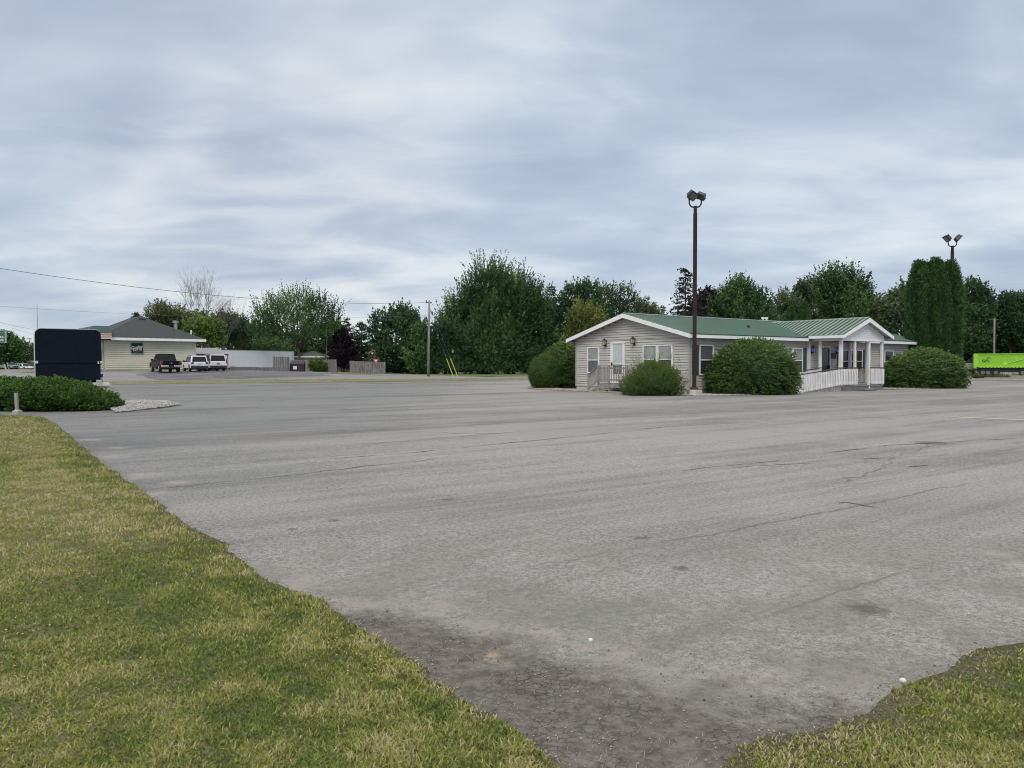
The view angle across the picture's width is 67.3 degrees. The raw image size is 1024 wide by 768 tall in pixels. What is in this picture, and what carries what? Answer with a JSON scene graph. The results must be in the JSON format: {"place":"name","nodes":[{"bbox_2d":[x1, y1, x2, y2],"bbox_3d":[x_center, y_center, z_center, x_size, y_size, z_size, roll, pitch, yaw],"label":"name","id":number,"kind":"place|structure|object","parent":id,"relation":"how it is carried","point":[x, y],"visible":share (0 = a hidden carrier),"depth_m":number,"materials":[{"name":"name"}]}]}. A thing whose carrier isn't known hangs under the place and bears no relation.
{"place":"outdoors","nodes":[
{"label":"outdoors","id":0,"kind":"place"},
{"bbox_2d":[101,369,330,379],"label":"store lot","id":1,"kind":"structure","parent":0,"point":[210,375],"depth_m":77.54,"materials":[{"name":"grey asphalt"}]},
{"bbox_2d":[79,316,205,370],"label":"store","id":2,"kind":"structure","parent":1,"relation":"on","point":[152,336],"depth_m":83.60,"materials":[{"name":"yellow"}]},
{"bbox_2d":[130,343,143,353],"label":"wall sign","id":3,"kind":"object","parent":2,"relation":"attached to","point":[136,348],"visible":1,"depth_m":82.73,"materials":[{"name":"green"}]},
{"bbox_2d":[150,354,181,371],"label":"pickup truck","id":4,"kind":"object","parent":1,"relation":"on","point":[160,362],"visible":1,"depth_m":77.66,"materials":[{"name":"black paint"}]},
{"bbox_2d":[182,355,207,370],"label":"suv","id":5,"kind":"object","parent":1,"relation":"on","point":[191,362],"visible":0.96,"depth_m":82.15,"materials":[{"name":"white paint"}]},
{"bbox_2d":[196,347,228,370],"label":"carport","id":6,"kind":"object","parent":1,"relation":"on","point":[202,351],"visible":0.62,"depth_m":94.96,"materials":[{"name":"grey metal"}]},
{"bbox_2d":[201,354,226,370],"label":"suv","id":7,"kind":"object","parent":1,"relation":"on","point":[217,362],"visible":0.72,"depth_m":88.56,"materials":[{"name":"white paint"}]},
{"bbox_2d":[230,366,275,370],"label":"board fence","id":8,"kind":"object","parent":1,"relation":"on","point":[249,368],"visible":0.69,"depth_m":113.71,"materials":[{"name":"grey wood"}]},
{"bbox_2d":[222,350,293,370],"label":"semi trailer","id":9,"kind":"object","parent":1,"relation":"on","point":[249,358],"visible":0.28,"depth_m":123.62,"materials":[{"name":"grey metal"}]},
{"bbox_2d":[273,356,288,370],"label":"board fence","id":10,"kind":"object","parent":1,"relation":"on","point":[283,363],"visible":0.9,"depth_m":104.78,"materials":[{"name":"grey wood"}]},
{"bbox_2d":[290,361,305,371],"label":"dumpster","id":11,"kind":"object","parent":1,"relation":"on","point":[299,366],"visible":0.93,"depth_m":106.42,"materials":[{"name":"black metal"}]},
{"bbox_2d":[0,369,527,381],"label":"road","id":12,"kind":"structure","parent":0,"point":[121,376],"depth_m":77.24,"materials":[{"name":"grey asphalt"}]},
{"bbox_2d":[174,265,235,347],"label":"bare tree","id":13,"kind":"object","parent":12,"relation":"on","point":[198,304],"visible":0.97,"depth_m":115.85,"materials":[{"name":"grey plant"}]},
{"bbox_2d":[196,295,247,349],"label":"bare tree","id":14,"kind":"object","parent":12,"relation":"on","point":[225,308],"visible":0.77,"depth_m":121.28,"materials":[{"name":"grey plant"}]},
{"bbox_2d":[0,414,560,767],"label":"lawn","id":15,"kind":"structure","parent":0,"point":[105,692],"depth_m":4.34,"materials":[{"name":"plant"}]},
{"bbox_2d":[12,393,21,415],"bbox_3d":[-14.364,0.609,22.321,0.190,0.712,0.190,0,1,0],"label":"pipe","id":16,"kind":"object","parent":15,"relation":"on","point":[16,411],"visible":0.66,"depth_m":22.28,"materials":[{"name":"concrete"}]},
{"bbox_2d":[1,456,418,752],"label":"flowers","id":17,"kind":"object","parent":15,"relation":"on","point":[140,657],"visible":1,"depth_m":4.18,"materials":[{"name":"plant"}]},
{"bbox_2d":[101,378,528,383],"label":"verge","id":18,"kind":"structure","parent":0,"point":[253,381],"depth_m":64.78,"materials":[{"name":"green plant"}]},
{"bbox_2d":[324,373,527,375],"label":"lawn","id":19,"kind":"structure","parent":0,"point":[441,374],"depth_m":107.92,"materials":[{"name":"green plant"}]},
{"bbox_2d":[350,361,385,373],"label":"board fence","id":20,"kind":"object","parent":19,"relation":"on","point":[366,367],"visible":0.9,"depth_m":108.96,"materials":[{"name":"grey wood"}]},
{"bbox_2d":[362,297,426,373],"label":"oak","id":21,"kind":"object","parent":19,"relation":"on","point":[401,321],"visible":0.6,"depth_m":119.19,"materials":[{"name":"green plant"}]},
{"bbox_2d":[398,317,446,373],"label":"tree","id":22,"kind":"object","parent":19,"relation":"on","point":[418,338],"visible":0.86,"depth_m":115.73,"materials":[{"name":"green plant"}]},
{"bbox_2d":[422,314,479,373],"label":"tree","id":23,"kind":"object","parent":19,"relation":"on","point":[452,336],"visible":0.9,"depth_m":115.33,"materials":[{"name":"green plant"}]},
{"bbox_2d":[453,322,515,373],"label":"tree","id":24,"kind":"object","parent":19,"relation":"on","point":[484,367],"visible":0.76,"depth_m":116.03,"materials":[{"name":"green plant"}]},
{"bbox_2d":[430,248,563,373],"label":"silver maple","id":25,"kind":"object","parent":19,"relation":"on","point":[481,304],"visible":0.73,"depth_m":118.82,"materials":[{"name":"green plant"}]},
{"bbox_2d":[487,324,547,373],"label":"tree","id":26,"kind":"object","parent":19,"relation":"on","point":[516,354],"visible":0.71,"depth_m":116.82,"materials":[{"name":"green plant"}]},
{"bbox_2d":[514,297,567,372],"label":"tree","id":27,"kind":"object","parent":19,"relation":"on","point":[551,331],"visible":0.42,"depth_m":117.54,"materials":[{"name":"green plant"}]},
{"bbox_2d":[553,275,621,334],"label":"tree","id":28,"kind":"object","parent":19,"relation":"on","point":[588,289],"visible":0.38,"depth_m":120.42,"materials":[{"name":"green plant"}]},
{"bbox_2d":[0,369,1019,383],"bbox_3d":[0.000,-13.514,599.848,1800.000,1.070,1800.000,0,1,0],"label":"ground","id":29,"kind":"structure","parent":0,"point":[1015,374],"depth_m":94.35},
{"bbox_2d":[0,330,6,342],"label":"roadside sign","id":30,"kind":"object","parent":29,"relation":"on","point":[3,336],"visible":1,"depth_m":99.86,"materials":[{"name":"green"}]},
{"bbox_2d":[0,362,19,368],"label":"pickup truck","id":31,"kind":"object","parent":29,"relation":"on","point":[11,365],"visible":0.68,"depth_m":183.11,"materials":[{"name":"white paint"}]},
{"bbox_2d":[0,329,32,368],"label":"tree","id":32,"kind":"object","parent":29,"relation":"on","point":[14,347],"visible":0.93,"depth_m":163.98,"materials":[{"name":"green plant"}]},
{"bbox_2d":[0,374,125,411],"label":"hedge","id":33,"kind":"object","parent":29,"relation":"on","point":[50,393],"visible":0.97,"depth_m":24.13,"materials":[{"name":"green plant"}]},
{"bbox_2d":[141,297,200,330],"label":"willow","id":34,"kind":"object","parent":29,"relation":"on","point":[161,312],"visible":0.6,"depth_m":110.83,"materials":[{"name":"green plant"}]},
{"bbox_2d":[180,313,227,349],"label":"maple","id":35,"kind":"object","parent":29,"relation":"on","point":[210,330],"visible":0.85,"depth_m":102.81,"materials":[{"name":"green plant"}]},
{"bbox_2d":[209,307,260,369],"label":"tree","id":36,"kind":"object","parent":29,"relation":"on","point":[234,336],"visible":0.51,"depth_m":126.75,"materials":[{"name":"green plant"}]},
{"bbox_2d":[223,329,248,349],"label":"tree","id":37,"kind":"object","parent":29,"relation":"on","point":[238,346],"visible":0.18,"depth_m":134.93,"materials":[{"name":"green plant"}]},
{"bbox_2d":[248,332,296,354],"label":"tree","id":38,"kind":"object","parent":29,"relation":"on","point":[277,345],"visible":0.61,"depth_m":132.71,"materials":[{"name":"green plant"}]},
{"bbox_2d":[235,319,311,355],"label":"tree","id":39,"kind":"object","parent":29,"relation":"on","point":[303,348],"visible":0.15,"depth_m":138.57,"materials":[{"name":"green plant"}]},
{"bbox_2d":[244,279,349,360],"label":"locust","id":40,"kind":"object","parent":29,"relation":"on","point":[267,316],"visible":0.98,"depth_m":120.58,"materials":[{"name":"green plant"}]},
{"bbox_2d":[289,350,328,371],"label":"house","id":41,"kind":"structure","parent":29,"relation":"on","point":[309,355],"depth_m":137.61,"materials":[{"name":"grey"}]},
{"bbox_2d":[307,356,327,371],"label":"shrub","id":42,"kind":"object","parent":29,"relation":"on","point":[316,364],"visible":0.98,"depth_m":108.98,"materials":[{"name":"green plant"}]},
{"bbox_2d":[295,316,347,354],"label":"tree","id":43,"kind":"object","parent":29,"relation":"on","point":[319,346],"visible":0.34,"depth_m":139.95,"materials":[{"name":"green plant"}]},
{"bbox_2d":[325,359,336,372],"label":"board fence","id":44,"kind":"object","parent":29,"relation":"on","point":[332,365],"visible":0.83,"depth_m":106.34,"materials":[{"name":"grey wood"}]},
{"bbox_2d":[324,325,359,371],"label":"purple maple","id":45,"kind":"object","parent":29,"relation":"on","point":[344,351],"visible":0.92,"depth_m":122.96,"materials":[{"name":"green plant"}]},
{"bbox_2d":[352,321,373,368],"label":"white pine","id":46,"kind":"object","parent":29,"relation":"on","point":[364,346],"visible":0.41,"depth_m":137.19,"materials":[{"name":"green plant"}]},
{"bbox_2d":[426,300,431,375],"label":"utility pole","id":47,"kind":"object","parent":29,"relation":"on","point":[428,358],"visible":0.9,"depth_m":93.79,"materials":[{"name":"grey"}]},
{"bbox_2d":[0,268,427,303],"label":"overhead wire","id":48,"kind":"object","parent":47,"relation":"attached to","point":[206,294],"visible":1,"depth_m":70.67,"materials":[{"name":"grey metal"}]},
{"bbox_2d":[0,333,976,370],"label":"woodland","id":49,"kind":"object","parent":29,"relation":"on","point":[30,357],"depth_m":214.98,"materials":[{"name":"green plant"}]},
{"bbox_2d":[559,295,610,345],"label":"maple","id":50,"kind":"object","parent":29,"relation":"on","point":[588,314],"visible":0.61,"depth_m":94.86,"materials":[{"name":"green plant"}]},
{"bbox_2d":[592,279,645,317],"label":"poplar","id":51,"kind":"object","parent":29,"relation":"on","point":[624,307],"visible":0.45,"depth_m":126.67,"materials":[{"name":"green plant"}]},
{"bbox_2d":[633,296,666,314],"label":"tree","id":52,"kind":"object","parent":29,"relation":"on","point":[648,308],"visible":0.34,"depth_m":130.60,"materials":[{"name":"green plant"}]},
{"bbox_2d":[666,267,705,316],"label":"spruce","id":53,"kind":"object","parent":29,"relation":"on","point":[682,307],"visible":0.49,"depth_m":95.58,"materials":[{"name":"green plant"}]},
{"bbox_2d":[684,285,728,315],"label":"purple maple","id":54,"kind":"object","parent":29,"relation":"on","point":[703,294],"visible":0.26,"depth_m":108.95,"materials":[{"name":"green plant"}]},
{"bbox_2d":[566,313,917,392],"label":"house","id":55,"kind":"structure","parent":29,"relation":"on","point":[860,351],"depth_m":41.55,"materials":[{"name":"plastic"}]},
{"bbox_2d":[587,347,599,372],"bbox_3d":[4.506,-1.329,42.580,0.115,1.450,0.950,-1,2,-35],"label":"window","id":56,"kind":"structure","parent":55,"relation":"in","point":[593,353],"depth_m":42.61,"materials":[{"name":"white glass"}]},
{"bbox_2d":[587,365,643,390],"bbox_3d":[5.322,-0.228,40.143,1.579,1.508,3.055,-1,2,-35],"label":"entry stoop","id":57,"kind":"object","parent":55,"relation":"attached to","point":[597,370],"visible":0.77,"depth_m":39.88,"materials":[{"name":"grey wood"}]},
{"bbox_2d":[610,342,624,382],"bbox_3d":[5.626,-1.144,40.963,0.155,2.180,1.070,-1,2,-35],"label":"door","id":58,"kind":"structure","parent":55,"relation":"in","point":[617,349],"depth_m":40.97,"materials":[{"name":"white glass"}]},
{"bbox_2d":[643,345,656,364],"bbox_3d":[7.012,-1.248,39.030,0.115,1.460,0.980,-1,2,-35],"label":"window","id":59,"kind":"structure","parent":55,"relation":"in","point":[652,349],"depth_m":39.03,"materials":[{"name":"white glass"}]},
{"bbox_2d":[657,344,673,366],"bbox_3d":[7.612,-1.227,38.185,0.115,1.460,0.980,-1,2,-35],"label":"window","id":60,"kind":"structure","parent":55,"relation":"in","point":[667,350],"depth_m":38.13,"materials":[{"name":"white glass"}]},
{"bbox_2d":[699,345,713,374],"bbox_3d":[9.482,-1.177,37.583,1.010,1.470,0.115,-1,2,-35],"label":"window","id":61,"kind":"structure","parent":55,"relation":"in","point":[706,352],"depth_m":37.51,"materials":[{"name":"grey glass"}]},
{"bbox_2d":[793,348,802,372],"bbox_3d":[15.539,-1.276,41.860,0.880,1.380,0.115,-1,2,-35],"label":"window","id":62,"kind":"structure","parent":55,"relation":"in","point":[799,351],"depth_m":41.92,"materials":[{"name":"white glass"}]},
{"bbox_2d":[822,346,830,384],"bbox_3d":[17.621,-1.036,43.311,0.990,2.170,0.155,-1,2,-35],"label":"door","id":63,"kind":"structure","parent":55,"relation":"in","point":[826,350],"depth_m":43.38,"materials":[{"name":"grey"}]},
{"bbox_2d":[843,350,848,372],"bbox_3d":[19.276,-1.320,44.502,0.670,1.340,0.115,-1,2,-35],"label":"window","id":64,"kind":"structure","parent":55,"relation":"in","point":[845,352],"depth_m":44.51,"materials":[{"name":"grey glass"}]},
{"bbox_2d":[856,350,862,372],"bbox_3d":[20.440,-1.340,45.323,0.680,1.340,0.115,-1,2,-35],"label":"window","id":65,"kind":"structure","parent":55,"relation":"in","point":[859,353],"depth_m":45.32,"materials":[{"name":"white glass"}]},
{"bbox_2d":[884,350,893,365],"bbox_3d":[23.103,-1.386,47.201,1.000,1.340,0.115,-1,2,-35],"label":"window","id":66,"kind":"structure","parent":55,"relation":"in","point":[888,354],"depth_m":47.09,"materials":[{"name":"white glass"}]},
{"bbox_2d":[704,269,784,320],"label":"maple","id":67,"kind":"object","parent":29,"relation":"on","point":[749,301],"visible":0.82,"depth_m":90.31,"materials":[{"name":"green plant"}]},
{"bbox_2d":[768,285,813,320],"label":"birch","id":68,"kind":"object","parent":29,"relation":"on","point":[784,298],"visible":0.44,"depth_m":99.08,"materials":[{"name":"green plant"}]},
{"bbox_2d":[790,272,830,319],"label":"tree","id":69,"kind":"object","parent":29,"relation":"on","point":[805,291],"visible":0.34,"depth_m":106.56,"materials":[{"name":"green plant"}]},
{"bbox_2d":[809,256,883,318],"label":"silver maple","id":70,"kind":"object","parent":29,"relation":"on","point":[844,294],"visible":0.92,"depth_m":92.37,"materials":[{"name":"green plant"}]},
{"bbox_2d":[865,286,905,335],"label":"willow","id":71,"kind":"object","parent":29,"relation":"on","point":[890,306],"visible":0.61,"depth_m":90.93,"materials":[{"name":"green plant"}]},
{"bbox_2d":[889,276,905,335],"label":"tree","id":72,"kind":"object","parent":29,"relation":"on","point":[901,285],"visible":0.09,"depth_m":95.66,"materials":[{"name":"green plant"}]},
{"bbox_2d":[942,234,962,260],"bbox_3d":[28.750,-4.763,50.299,1.208,10.004,0.580,0,1,0],"label":"light pole","id":73,"kind":"object","parent":29,"relation":"on","point":[948,238],"visible":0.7,"depth_m":50.13,"materials":[{"name":"grey metal"}]},
{"bbox_2d":[965,357,976,374],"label":"truck","id":74,"kind":"object","parent":29,"relation":"on","point":[969,364],"visible":0.41,"depth_m":112.69,"materials":[{"name":"white metal"}]},
{"bbox_2d":[963,274,999,374],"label":"tree","id":75,"kind":"object","parent":29,"relation":"on","point":[980,299],"visible":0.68,"depth_m":120.03,"materials":[{"name":"green plant"}]},
{"bbox_2d":[962,332,1023,363],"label":"tree","id":76,"kind":"object","parent":29,"relation":"on","point":[1004,349],"visible":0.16,"depth_m":125.01,"materials":[{"name":"green plant"}]},
{"bbox_2d":[988,318,997,353],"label":"utility pole","id":77,"kind":"object","parent":29,"relation":"on","point":[994,319],"visible":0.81,"depth_m":117.81,"materials":[{"name":"grey"}]},
{"bbox_2d":[988,289,1023,352],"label":"tree","id":78,"kind":"object","parent":29,"relation":"on","point":[1010,317],"visible":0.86,"depth_m":122.28,"materials":[{"name":"green plant"}]},
{"bbox_2d":[0,380,1023,767],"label":"parking lot","id":79,"kind":"structure","parent":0,"point":[608,526],"depth_m":7.12,"materials":[{"name":"grey asphalt"}]},
{"bbox_2d":[77,382,110,391],"bbox_3d":[-16.414,0.339,28.790,2.438,0.785,0.660,-1,2,-35],"label":"sign pedestal","id":80,"kind":"object","parent":79,"relation":"on","point":[104,384],"visible":0.05,"depth_m":29.09,"materials":[{"name":"concrete"}]},
{"bbox_2d":[34,328,102,381],"bbox_3d":[-16.455,-0.986,28.688,2.361,2.139,0.480,-1,2,-35],"label":"covered sign","id":81,"kind":"object","parent":80,"relation":"on","point":[71,353],"visible":0.91,"depth_m":28.46,"materials":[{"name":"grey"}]},
{"bbox_2d":[72,436,1022,767],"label":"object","id":82,"kind":"object","parent":79,"relation":"on","point":[570,658],"visible":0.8,"depth_m":3.70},
{"bbox_2d":[785,305,798,320],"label":"column cedar","id":83,"kind":"object","parent":79,"relation":"on","point":[790,315],"depth_m":69.61,"materials":[{"name":"green plant"}]},
{"bbox_2d":[797,301,810,320],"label":"column cedar","id":84,"kind":"object","parent":79,"relation":"on","point":[804,312],"depth_m":69.58,"materials":[{"name":"green plant"}]},
{"bbox_2d":[796,367,841,392],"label":"wheelchair ramp","id":85,"kind":"structure","parent":79,"relation":"on","point":[809,381],"depth_m":39.86,"materials":[{"name":"white wood"}]},
{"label":"flower bed","id":86,"kind":"structure","parent":79,"relation":"on","visible":0},
{"bbox_2d":[687,189,705,394],"bbox_3d":[8.586,-4.204,35.938,0.814,9.659,0.932,1,2,23],"label":"light pole","id":87,"kind":"object","parent":86,"relation":"on","point":[692,195],"visible":0.95,"depth_m":35.83,"materials":[{"name":"brown metal"}]},
{"bbox_2d":[677,392,765,395],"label":"gravel","id":88,"kind":"structure","parent":86,"relation":"on","point":[710,394],"depth_m":35.65,"materials":[{"name":"grey gravel"}]},
{"bbox_2d":[702,335,803,394],"bbox_3d":[11.704,-0.765,37.192,5.037,3.210,3.776,0,1,0],"label":"bush","id":89,"kind":"object","parent":86,"relation":"on","point":[763,366],"visible":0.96,"depth_m":36.35,"materials":[{"name":"green plant"}]},
{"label":"flower bed","id":90,"kind":"structure","parent":79,"relation":"on","visible":0},
{"bbox_2d":[527,353,562,387],"bbox_3d":[1.912,-0.744,45.158,2.184,2.192,2.011,0,1,0],"label":"globe cedar","id":91,"kind":"object","parent":90,"relation":"on","point":[544,372],"visible":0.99,"depth_m":44.69,"materials":[{"name":"green plant"}]},
{"bbox_2d":[542,341,576,387],"bbox_3d":[3.285,-1.005,46.584,3.524,3.272,3.012,0,1,0],"label":"burning bush","id":92,"kind":"object","parent":90,"relation":"on","point":[563,353],"visible":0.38,"depth_m":45.73,"materials":[{"name":"green plant"}]},
{"bbox_2d":[614,353,688,395],"bbox_3d":[6.513,-0.450,35.919,3.670,2.134,2.678,0,1,0],"label":"juniper bush","id":93,"kind":"object","parent":90,"relation":"on","point":[653,378],"visible":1,"depth_m":35.39,"materials":[{"name":"green plant"}]},
{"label":"flower bed","id":94,"kind":"structure","parent":79,"relation":"on","visible":0},
{"bbox_2d":[902,258,932,348],"bbox_3d":[25.785,-3.814,48.806,2.052,8.285,2.116,0,1,0],"label":"column cedar","id":95,"kind":"object","parent":94,"relation":"on","point":[917,298],"depth_m":48.35,"materials":[{"name":"green plant"}]},
{"bbox_2d":[883,346,972,388],"bbox_3d":[24.776,-0.853,46.144,5.399,2.895,3.595,0,1,0],"label":"burning bush","id":96,"kind":"object","parent":94,"relation":"on","point":[926,367],"visible":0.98,"depth_m":45.22,"materials":[{"name":"green plant"}]},
{"bbox_2d":[925,256,953,352],"bbox_3d":[26.761,-3.876,48.752,2.150,8.577,2.129,0,1,0],"label":"column cedar","id":97,"kind":"object","parent":94,"relation":"on","point":[939,317],"depth_m":48.10,"materials":[{"name":"green plant"}]},
{"bbox_2d":[944,258,968,361],"bbox_3d":[27.869,-3.826,48.800,1.936,8.342,2.042,0,1,0],"label":"column cedar","id":98,"kind":"object","parent":94,"relation":"on","point":[957,321],"depth_m":48.23,"materials":[{"name":"green plant"}]},
{"bbox_2d":[0,0,1023,357],"label":"sky","id":99,"kind":"structure","parent":0,"point":[359,151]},
{"bbox_2d":[528,387,686,395],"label":"gravel","id":100,"kind":"structure","parent":0,"point":[584,390],"depth_m":41.34,"materials":[{"name":"grey gravel"}]},
{"bbox_2d":[720,643,1023,767],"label":"lawn","id":101,"kind":"structure","parent":0,"point":[888,708],"depth_m":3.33,"materials":[{"name":"plant"}]},
{"bbox_2d":[103,460,1023,767],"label":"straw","id":102,"kind":"object","parent":101,"relation":"on","point":[687,666],"visible":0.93,"depth_m":3.77,"materials":[{"name":"beige plant"}]},
{"bbox_2d":[968,376,1023,379],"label":"side road","id":103,"kind":"structure","parent":0,"point":[991,379],"depth_m":77.98,"materials":[{"name":"grey asphalt"}]},
{"bbox_2d":[973,353,1023,375],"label":"dump trailer","id":104,"kind":"object","parent":103,"relation":"on","point":[998,363],"visible":0.88,"depth_m":108.64,"materials":[{"name":"green metal"}]},
{"bbox_2d":[986,376,1023,377],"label":"median","id":105,"kind":"object","parent":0,"point":[1008,377],"visible":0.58,"depth_m":86.63,"materials":[{"name":"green concrete"}]},
{"bbox_2d":[970,372,1010,378],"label":"weeds","id":106,"kind":"object","parent":105,"relation":"on","point":[977,375],"visible":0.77,"depth_m":87.78,"materials":[{"name":"green plant"}]},
{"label":"flower bed","id":107,"kind":"structure","parent":0,"visible":0},
{"bbox_2d":[110,399,182,412],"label":"gravel","id":108,"kind":"structure","parent":107,"relation":"on","point":[132,405],"depth_m":26.02,"materials":[{"name":"white gravel"}]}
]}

